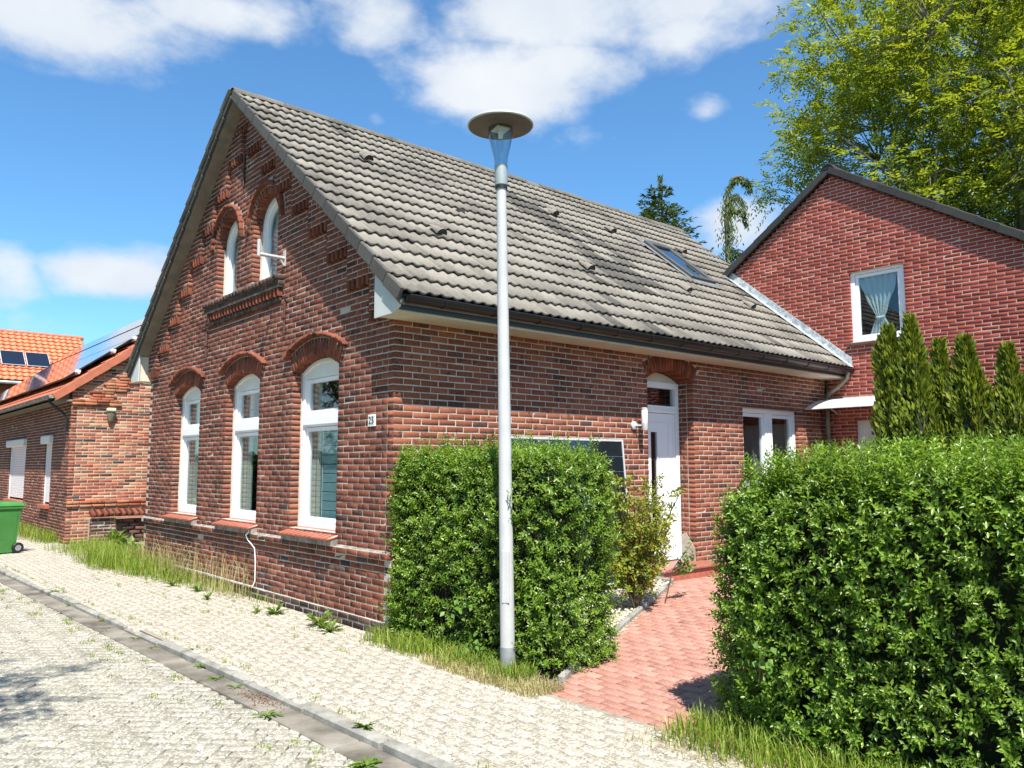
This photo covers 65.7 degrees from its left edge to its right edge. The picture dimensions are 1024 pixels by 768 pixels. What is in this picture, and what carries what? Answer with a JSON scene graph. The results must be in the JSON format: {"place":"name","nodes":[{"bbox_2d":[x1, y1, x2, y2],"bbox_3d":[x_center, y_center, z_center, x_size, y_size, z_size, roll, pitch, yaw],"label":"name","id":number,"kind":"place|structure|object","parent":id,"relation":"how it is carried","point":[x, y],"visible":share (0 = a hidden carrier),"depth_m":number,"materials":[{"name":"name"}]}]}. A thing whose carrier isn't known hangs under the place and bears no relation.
{"place":"outdoors","nodes":[
{"label":"outdoors","id":0,"kind":"place"},
{"bbox_2d":[42,533,141,565],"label":"grass","id":1,"kind":"structure","parent":0,"point":[81,542],"depth_m":14.92,"materials":[{"name":"green plant"}]},
{"bbox_2d":[113,535,142,551],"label":"weed","id":2,"kind":"object","parent":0,"point":[131,539],"visible":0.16,"depth_m":14.24,"materials":[{"name":"green plant"}]},
{"bbox_2d":[0,583,363,767],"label":"road","id":3,"kind":"structure","parent":0,"point":[65,702],"depth_m":5.32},
{"bbox_2d":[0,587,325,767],"bbox_3d":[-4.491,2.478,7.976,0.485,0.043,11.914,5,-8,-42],"label":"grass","id":4,"kind":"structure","parent":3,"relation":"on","point":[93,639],"depth_m":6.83,"materials":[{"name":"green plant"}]},
{"bbox_2d":[0,574,416,767],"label":"gutter strip","id":5,"kind":"object","parent":3,"relation":"on","point":[339,742],"visible":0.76,"depth_m":5.82,"materials":[{"name":"grey concrete"}]},
{"bbox_2d":[207,675,224,679],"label":"weed","id":6,"kind":"object","parent":5,"relation":"on","point":[212,677],"visible":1,"depth_m":6.18,"materials":[{"name":"green plant"}]},
{"bbox_2d":[227,684,243,687],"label":"weed","id":7,"kind":"object","parent":5,"relation":"on","point":[237,686],"visible":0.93,"depth_m":5.94,"materials":[{"name":"green plant"}]},
{"bbox_2d":[234,687,296,711],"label":"leaf litter","id":8,"kind":"object","parent":5,"relation":"on","point":[242,693],"visible":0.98,"depth_m":5.61,"materials":[{"name":"plant"}]},
{"bbox_2d":[250,709,282,717],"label":"weed","id":9,"kind":"object","parent":5,"relation":"on","point":[273,714],"visible":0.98,"depth_m":5.24,"materials":[{"name":"green plant"}]},
{"bbox_2d":[346,756,382,767],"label":"weed","id":10,"kind":"object","parent":5,"relation":"on","point":[372,762],"visible":1,"depth_m":4.39,"materials":[{"name":"green plant"}]},
{"bbox_2d":[122,532,255,598],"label":"dry grass","id":11,"kind":"structure","parent":0,"point":[193,569],"depth_m":10.62,"materials":[{"name":"beige plant"}]},
{"bbox_2d":[0,531,794,767],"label":"pavement","id":12,"kind":"structure","parent":0,"point":[563,732],"depth_m":5.87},
{"bbox_2d":[0,501,26,552],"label":"wheelie bin","id":13,"kind":"object","parent":12,"relation":"on","point":[10,513],"visible":1,"depth_m":14.77,"materials":[{"name":"green plastic"}]},
{"bbox_2d":[17,521,60,543],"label":"grass","id":14,"kind":"structure","parent":12,"relation":"on","point":[31,532],"depth_m":17.44,"materials":[{"name":"green plant"}]},
{"bbox_2d":[0,318,150,543],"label":"neighbour house","id":15,"kind":"structure","parent":12,"relation":"on","point":[66,465],"depth_m":17.60,"materials":[{"name":"brick"}]},
{"bbox_2d":[106,408,115,422],"bbox_3d":[-8.747,0.690,17.290,0.180,0.330,0.140,5,-8,-41],"label":"wall lantern","id":16,"kind":"object","parent":15,"relation":"attached to","point":[111,414],"depth_m":17.25,"materials":[{"name":"beige plastic"}]},
{"bbox_2d":[104,508,127,545],"bbox_3d":[-8.192,2.935,16.329,0.640,0.766,0.704,5,-8,-41],"label":"weed","id":17,"kind":"object","parent":12,"relation":"on","point":[114,535],"visible":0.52,"depth_m":16.23,"materials":[{"name":"green plant"}]},
{"bbox_2d":[87,508,145,541],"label":"wall","id":18,"kind":"structure","parent":12,"relation":"on","point":[99,526],"depth_m":16.78,"materials":[{"name":"brick"}]},
{"bbox_2d":[154,554,175,577],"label":"weed","id":19,"kind":"object","parent":12,"relation":"on","point":[162,570],"visible":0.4,"depth_m":11.44,"materials":[{"name":"green plant"}]},
{"bbox_2d":[164,571,180,586],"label":"weed","id":20,"kind":"object","parent":12,"relation":"on","point":[172,583],"visible":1,"depth_m":10.67,"materials":[{"name":"green plant"}]},
{"bbox_2d":[69,540,288,611],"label":"grass","id":21,"kind":"structure","parent":12,"relation":"on","point":[135,567],"depth_m":11.93,"materials":[{"name":"green plant"}]},
{"bbox_2d":[191,572,205,591],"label":"weed","id":22,"kind":"object","parent":12,"relation":"on","point":[197,587],"visible":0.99,"depth_m":10.25,"materials":[{"name":"green plant"}]},
{"bbox_2d":[202,583,211,599],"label":"weed","id":23,"kind":"object","parent":12,"relation":"on","point":[208,595],"visible":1,"depth_m":9.62,"materials":[{"name":"green plant"}]},
{"bbox_2d":[0,567,461,767],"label":"kerb","id":24,"kind":"structure","parent":12,"relation":"on","point":[413,756],"depth_m":5.52,"materials":[{"name":"concrete"}]},
{"bbox_2d":[5,566,493,767],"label":"grass","id":25,"kind":"structure","parent":12,"relation":"on","point":[219,613],"depth_m":7.85,"materials":[{"name":"green plant"}]},
{"bbox_2d":[249,595,261,613],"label":"weed","id":26,"kind":"object","parent":12,"relation":"on","point":[256,610],"visible":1,"depth_m":8.72,"materials":[{"name":"green plant"}]},
{"bbox_2d":[264,587,288,614],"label":"weed","id":27,"kind":"object","parent":12,"relation":"on","point":[272,611],"visible":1,"depth_m":8.64,"materials":[{"name":"green plant"}]},
{"bbox_2d":[305,600,334,628],"bbox_3d":[-1.941,2.283,8.049,0.325,0.352,0.365,0,-6,3],"label":"weed","id":28,"kind":"object","parent":12,"relation":"on","point":[314,619],"visible":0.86,"depth_m":8.01,"materials":[{"name":"green plant"}]},
{"bbox_2d":[317,604,343,633],"bbox_3d":[-1.763,2.286,7.753,0.296,0.282,0.275,5,-8,-41],"label":"weed","id":29,"kind":"object","parent":12,"relation":"on","point":[330,628],"visible":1,"depth_m":7.74,"materials":[{"name":"green plant"}]},
{"bbox_2d":[353,721,375,730],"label":"weed","id":30,"kind":"object","parent":12,"relation":"on","point":[364,726],"visible":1,"depth_m":4.88,"materials":[{"name":"green plant"}]},
{"bbox_2d":[419,649,567,696],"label":"dry grass","id":31,"kind":"structure","parent":12,"relation":"on","point":[534,683],"depth_m":5.86,"materials":[{"name":"beige plant"}]},
{"bbox_2d":[458,631,484,655],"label":"bramble shoot","id":32,"kind":"object","parent":31,"relation":"on","point":[473,648],"visible":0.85,"depth_m":6.39,"materials":[{"name":"green plant"}]},
{"bbox_2d":[622,714,812,767],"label":"dry grass","id":33,"kind":"structure","parent":12,"relation":"on","point":[699,753],"depth_m":4.50,"materials":[{"name":"beige plant"}]},
{"bbox_2d":[652,694,988,767],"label":"grass","id":34,"kind":"structure","parent":12,"relation":"on","point":[766,752],"depth_m":4.33,"materials":[{"name":"green plant"}]},
{"bbox_2d":[75,572,764,767],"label":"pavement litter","id":35,"kind":"object","parent":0,"point":[347,678],"visible":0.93,"depth_m":6.22,"materials":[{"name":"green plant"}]},
{"bbox_2d":[0,0,1021,343],"label":"sky","id":36,"kind":"structure","parent":0,"point":[109,109],"materials":[{"name":"blue"}]},
{"bbox_2d":[384,633,874,767],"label":"yard ground","id":37,"kind":"structure","parent":0,"point":[550,678],"depth_m":6.20,"materials":[{"name":"soil"}]},
{"bbox_2d":[359,619,538,687],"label":"grass","id":38,"kind":"structure","parent":37,"relation":"on","point":[416,644],"depth_m":6.56,"materials":[{"name":"green plant"}]},
{"bbox_2d":[124,87,854,636],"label":"brick house","id":39,"kind":"structure","parent":37,"relation":"on","point":[376,295],"depth_m":10.14,"materials":[{"name":"red brick"}]},
{"bbox_2d":[161,386,200,524],"bbox_3d":[-4.894,1.049,11.971,0.327,2.065,1.198,5,-8,-41],"label":"window","id":40,"kind":"structure","parent":39,"relation":"in","point":[189,432],"depth_m":12.30,"materials":[{"name":"white plastic"}]},
{"bbox_2d":[187,403,200,504],"bbox_3d":[-4.763,1.077,12.124,0.040,1.620,0.940,5,-8,-41],"label":"curtain","id":41,"kind":"object","parent":39,"relation":"hanging from","point":[193,462],"visible":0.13,"depth_m":12.32,"materials":[{"name":"white fabric"}]},
{"bbox_2d":[186,530,255,585],"bbox_3d":[-4.093,2.234,10.770,0.084,0.726,2.786,5,-8,-41],"label":"cable","id":42,"kind":"object","parent":39,"relation":"attached to","point":[255,566],"visible":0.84,"depth_m":9.82,"materials":[{"name":"white plastic"}]},
{"bbox_2d":[225,221,237,294],"bbox_3d":[-3.896,-1.774,11.309,0.080,1.160,0.750,5,-8,-41],"label":"window","id":43,"kind":"structure","parent":39,"relation":"in","point":[233,233],"depth_m":11.50,"materials":[{"name":"white plastic"}]},
{"bbox_2d":[233,235,238,291],"bbox_3d":[-3.849,-1.753,11.362,0.040,0.950,0.650,5,-8,-41],"label":"curtain","id":44,"kind":"object","parent":39,"relation":"hanging from","point":[235,265],"visible":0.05,"depth_m":11.56,"materials":[{"name":"white fabric"}]},
{"bbox_2d":[212,374,259,533],"bbox_3d":[-3.531,0.886,10.422,0.327,2.065,1.198,5,-8,-41],"label":"window","id":45,"kind":"structure","parent":39,"relation":"in","point":[250,384],"depth_m":10.72,"materials":[{"name":"white plastic"}]},
{"bbox_2d":[241,394,254,509],"bbox_3d":[-3.604,0.938,10.806,0.040,1.620,0.300,5,-8,-41],"label":"curtain","id":46,"kind":"object","parent":39,"relation":"hanging from","point":[247,460],"visible":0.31,"depth_m":10.78,"materials":[{"name":"white fabric"}]},
{"bbox_2d":[262,198,277,278],"bbox_3d":[-3.064,-1.874,10.362,0.080,1.160,0.750,5,-8,-41],"label":"window","id":47,"kind":"structure","parent":39,"relation":"in","point":[272,209],"depth_m":10.55,"materials":[{"name":"white plastic"}]},
{"bbox_2d":[257,239,285,266],"bbox_3d":[-2.931,-1.596,9.648,0.356,0.280,0.070,5,-8,-41],"label":"antenna bracket","id":48,"kind":"object","parent":39,"relation":"attached to","point":[281,258],"visible":1,"depth_m":9.62,"materials":[{"name":"metal"}]},
{"bbox_2d":[271,211,278,275],"bbox_3d":[-3.016,-1.853,10.415,0.040,0.950,0.620,5,-8,-41],"label":"curtain","id":49,"kind":"object","parent":39,"relation":"hanging from","point":[274,245],"visible":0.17,"depth_m":10.58,"materials":[{"name":"white fabric"}]},
{"bbox_2d":[277,358,338,546],"bbox_3d":[-2.195,0.725,8.902,0.327,2.065,1.198,5,-8,-41],"label":"window","id":50,"kind":"structure","parent":39,"relation":"in","point":[323,370],"depth_m":9.16,"materials":[{"name":"white plastic"}]},
{"bbox_2d":[310,383,323,516],"bbox_3d":[-2.301,0.782,9.324,0.040,1.620,0.220,5,-8,-41],"label":"curtain","id":51,"kind":"object","parent":39,"relation":"hanging from","point":[316,473],"visible":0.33,"depth_m":9.29,"materials":[{"name":"white fabric"}]},
{"bbox_2d":[321,430,337,518],"bbox_3d":[-2.020,1.016,9.012,0.021,1.070,0.980,5,-8,-41],"label":"window blind","id":52,"kind":"object","parent":39,"relation":"attached to","point":[329,458],"depth_m":9.10,"materials":[{"name":"fabric"}]},
{"bbox_2d":[368,414,375,426],"bbox_3d":[-1.407,0.366,7.950,0.020,0.120,0.134,5,-8,-41],"label":"house number","id":53,"kind":"object","parent":39,"relation":"attached to","point":[372,420],"visible":1,"depth_m":7.94,"materials":[{"name":"white ceramic"}]},
{"bbox_2d":[631,408,647,429],"bbox_3d":[1.606,0.441,9.997,0.218,0.286,0.101,-1,-6,11],"label":"wall light","id":54,"kind":"object","parent":39,"relation":"attached to","point":[644,420],"visible":1,"depth_m":9.95,"materials":[{"name":"metal"}]},
{"bbox_2d":[646,373,681,560],"bbox_3d":[1.934,1.108,10.681,0.980,2.540,0.092,5,-8,-41],"label":"front door","id":55,"kind":"structure","parent":39,"relation":"in","point":[663,421],"depth_m":10.82,"materials":[{"name":"white plastic"}]},
{"bbox_2d":[741,405,799,486],"bbox_3d":[3.943,0.986,12.155,1.620,1.240,0.170,5,-8,-41],"label":"window","id":56,"kind":"structure","parent":39,"relation":"in","point":[765,417],"depth_m":12.17,"materials":[{"name":"white plastic"}]},
{"bbox_2d":[467,109,532,671],"bbox_3d":[-0.092,0.032,6.342,0.547,4.491,0.547,5,-8,-41],"label":"street lamp","id":57,"kind":"object","parent":37,"relation":"on","point":[500,124],"visible":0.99,"depth_m":6.31,"materials":[{"name":"metal"}]},
{"bbox_2d":[502,550,508,602],"bbox_3d":[-0.049,1.493,6.137,0.060,0.400,0.012,-2,-6,17],"label":"access door","id":58,"kind":"structure","parent":57,"relation":"in","point":[505,554],"depth_m":6.13,"materials":[{"name":"metal"}]},
{"bbox_2d":[376,427,624,679],"bbox_3d":[-0.122,1.414,7.047,1.258,2.034,2.377,5,-8,-41],"label":"clipped hedge","id":59,"kind":"object","parent":37,"relation":"on","point":[551,527],"visible":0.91,"depth_m":6.55,"materials":[{"name":"green plant"}]},
{"bbox_2d":[440,600,476,623],"bbox_3d":[-0.413,1.910,6.591,0.228,0.230,0.332,5,-8,-41],"label":"bramble shoot","id":60,"kind":"object","parent":59,"relation":"attached to","point":[457,608],"visible":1,"depth_m":6.60,"materials":[{"name":"green plant"}]},
{"bbox_2d":[557,577,673,683],"bbox_3d":[1.187,2.374,7.837,0.373,0.396,4.186,-2,-6,19],"label":"path edging","id":61,"kind":"object","parent":37,"relation":"on","point":[628,619],"visible":0.26,"depth_m":7.75,"materials":[{"name":"concrete"}]},
{"bbox_2d":[579,579,668,659],"bbox_3d":[1.140,2.327,8.228,2.968,0.194,1.805,5,-8,-41],"label":"gravel bed","id":62,"kind":"object","parent":37,"relation":"on","point":[628,612],"visible":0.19,"depth_m":8.53,"materials":[{"name":"white gravel"}]},
{"bbox_2d":[511,436,628,588],"bbox_3d":[0.702,1.454,8.984,1.850,1.687,0.179,5,-8,-41],"label":"solar module","id":63,"kind":"object","parent":62,"relation":"on","point":[614,448],"visible":0.08,"depth_m":9.44,"materials":[{"name":"glass"}]},
{"bbox_2d":[593,469,686,609],"bbox_3d":[1.339,1.619,8.231,1.077,1.486,0.893,5,-8,-41],"label":"garden shrub","id":64,"kind":"object","parent":62,"relation":"on","point":[636,568],"visible":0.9,"depth_m":8.15,"materials":[{"name":"green plant"}]},
{"bbox_2d":[705,428,1023,767],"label":"hedge","id":65,"kind":"object","parent":37,"relation":"on","point":[896,625],"visible":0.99,"depth_m":4.10,"materials":[{"name":"green plant"}]},
{"bbox_2d":[747,642,786,682],"bbox_3d":[1.393,1.564,4.380,0.165,0.257,0.265,3,-7,-24],"label":"bramble shoot","id":66,"kind":"object","parent":65,"relation":"attached to","point":[768,664],"visible":1,"depth_m":4.37,"materials":[{"name":"green plant"}]},
{"bbox_2d":[722,163,1023,466],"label":"brick annex","id":67,"kind":"object","parent":37,"relation":"on","point":[822,244],"visible":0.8,"depth_m":12.89,"materials":[{"name":"red brick"}]},
{"bbox_2d":[805,396,874,414],"bbox_3d":[5.564,0.296,12.398,0.805,0.281,1.710,5,-8,-41],"label":"door canopy","id":68,"kind":"object","parent":67,"relation":"attached to","point":[860,401],"visible":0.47,"depth_m":12.51,"materials":[{"name":"white plastic"}]},
{"bbox_2d":[857,420,876,466],"bbox_3d":[6.037,1.616,12.540,0.080,2.160,1.030,5,-8,-41],"label":"back door","id":69,"kind":"structure","parent":67,"relation":"in","point":[864,427],"depth_m":12.92,"materials":[{"name":"white plastic"}]},
{"bbox_2d":[847,264,905,345],"bbox_3d":[5.925,-1.282,12.828,0.180,1.255,1.003,5,-8,-41],"label":"window","id":70,"kind":"structure","parent":67,"relation":"in","point":[858,337],"depth_m":13.01,"materials":[{"name":"white plastic"}]},
{"bbox_2d":[860,272,896,333],"bbox_3d":[5.976,-1.310,12.916,0.087,0.980,0.660,5,-8,-41],"label":"tied curtain","id":71,"kind":"object","parent":67,"relation":"hanging from","point":[878,290],"visible":0.94,"depth_m":12.91,"materials":[{"name":"white fabric"}]},
{"bbox_2d":[749,0,1023,231],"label":"ash tree","id":72,"kind":"object","parent":37,"relation":"on","point":[904,47],"visible":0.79,"depth_m":16.19,"materials":[{"name":"green plant"}]},
{"bbox_2d":[868,322,906,506],"bbox_3d":[4.822,0.873,10.020,0.833,3.362,0.835,5,-8,-41],"label":"thuja","id":73,"kind":"object","parent":37,"relation":"on","point":[884,355],"visible":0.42,"depth_m":10.01,"materials":[{"name":"green plant"}]},
{"bbox_2d":[888,311,947,474],"bbox_3d":[5.001,0.796,9.852,0.781,3.479,0.814,5,-8,-41],"label":"thuja","id":74,"kind":"object","parent":37,"relation":"on","point":[915,386],"visible":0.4,"depth_m":9.80,"materials":[{"name":"green plant"}]},
{"bbox_2d":[924,337,970,503],"bbox_3d":[5.335,0.952,9.767,0.709,3.151,0.722,5,-8,-41],"label":"thuja","id":75,"kind":"object","parent":37,"relation":"on","point":[939,357],"visible":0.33,"depth_m":9.78,"materials":[{"name":"green plant"}]},
{"bbox_2d":[941,331,1003,507],"bbox_3d":[5.582,0.923,9.600,0.868,3.173,0.893,5,-8,-41],"label":"thuja","id":76,"kind":"object","parent":37,"relation":"on","point":[967,380],"visible":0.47,"depth_m":9.58,"materials":[{"name":"green plant"}]},
{"bbox_2d":[982,339,1023,507],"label":"thuja","id":77,"kind":"object","parent":37,"relation":"on","point":[1005,412],"visible":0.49,"depth_m":9.43,"materials":[{"name":"green plant"}]},
{"bbox_2d":[1018,358,1023,443],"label":"thuja","id":78,"kind":"object","parent":37,"relation":"on","point":[1021,432],"visible":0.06,"depth_m":9.32,"materials":[{"name":"green plant"}]},
{"bbox_2d":[548,574,758,745],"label":"garden path","id":79,"kind":"structure","parent":0,"point":[660,666],"depth_m":6.17,"materials":[{"name":"red brick"}]},
{"bbox_2d":[664,536,695,603],"bbox_3d":[1.883,2.020,8.601,0.302,0.759,0.562,-4,-7,34],"label":"rose shoot","id":80,"kind":"object","parent":79,"relation":"on","point":[679,567],"visible":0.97,"depth_m":8.53,"materials":[{"name":"green plant"}]},
{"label":"opposite verge","id":81,"kind":"structure","parent":0,"visible":0},
{"bbox_2d":[0,329,84,398],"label":"house","id":82,"kind":"structure","parent":81,"relation":"on","point":[24,355],"depth_m":41.48,"materials":[{"name":"tile"}]},
{"label":"ground","id":83,"kind":"structure","parent":0,"visible":0},
{"bbox_2d":[636,174,713,250],"bbox_3d":[3.492,-0.756,19.458,6.317,9.119,6.462,1,-6,-12],"label":"spruce tree","id":84,"kind":"object","parent":83,"relation":"on","point":[652,214],"visible":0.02,"depth_m":19.69,"materials":[{"name":"green plant"}]},
{"bbox_2d":[715,175,755,264],"bbox_3d":[5.628,-0.839,19.393,1.602,8.864,0.764,-2,-6,20],"label":"weeping conifer","id":85,"kind":"object","parent":83,"relation":"on","point":[728,228],"visible":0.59,"depth_m":19.75,"materials":[{"name":"green plant"}]}
]}

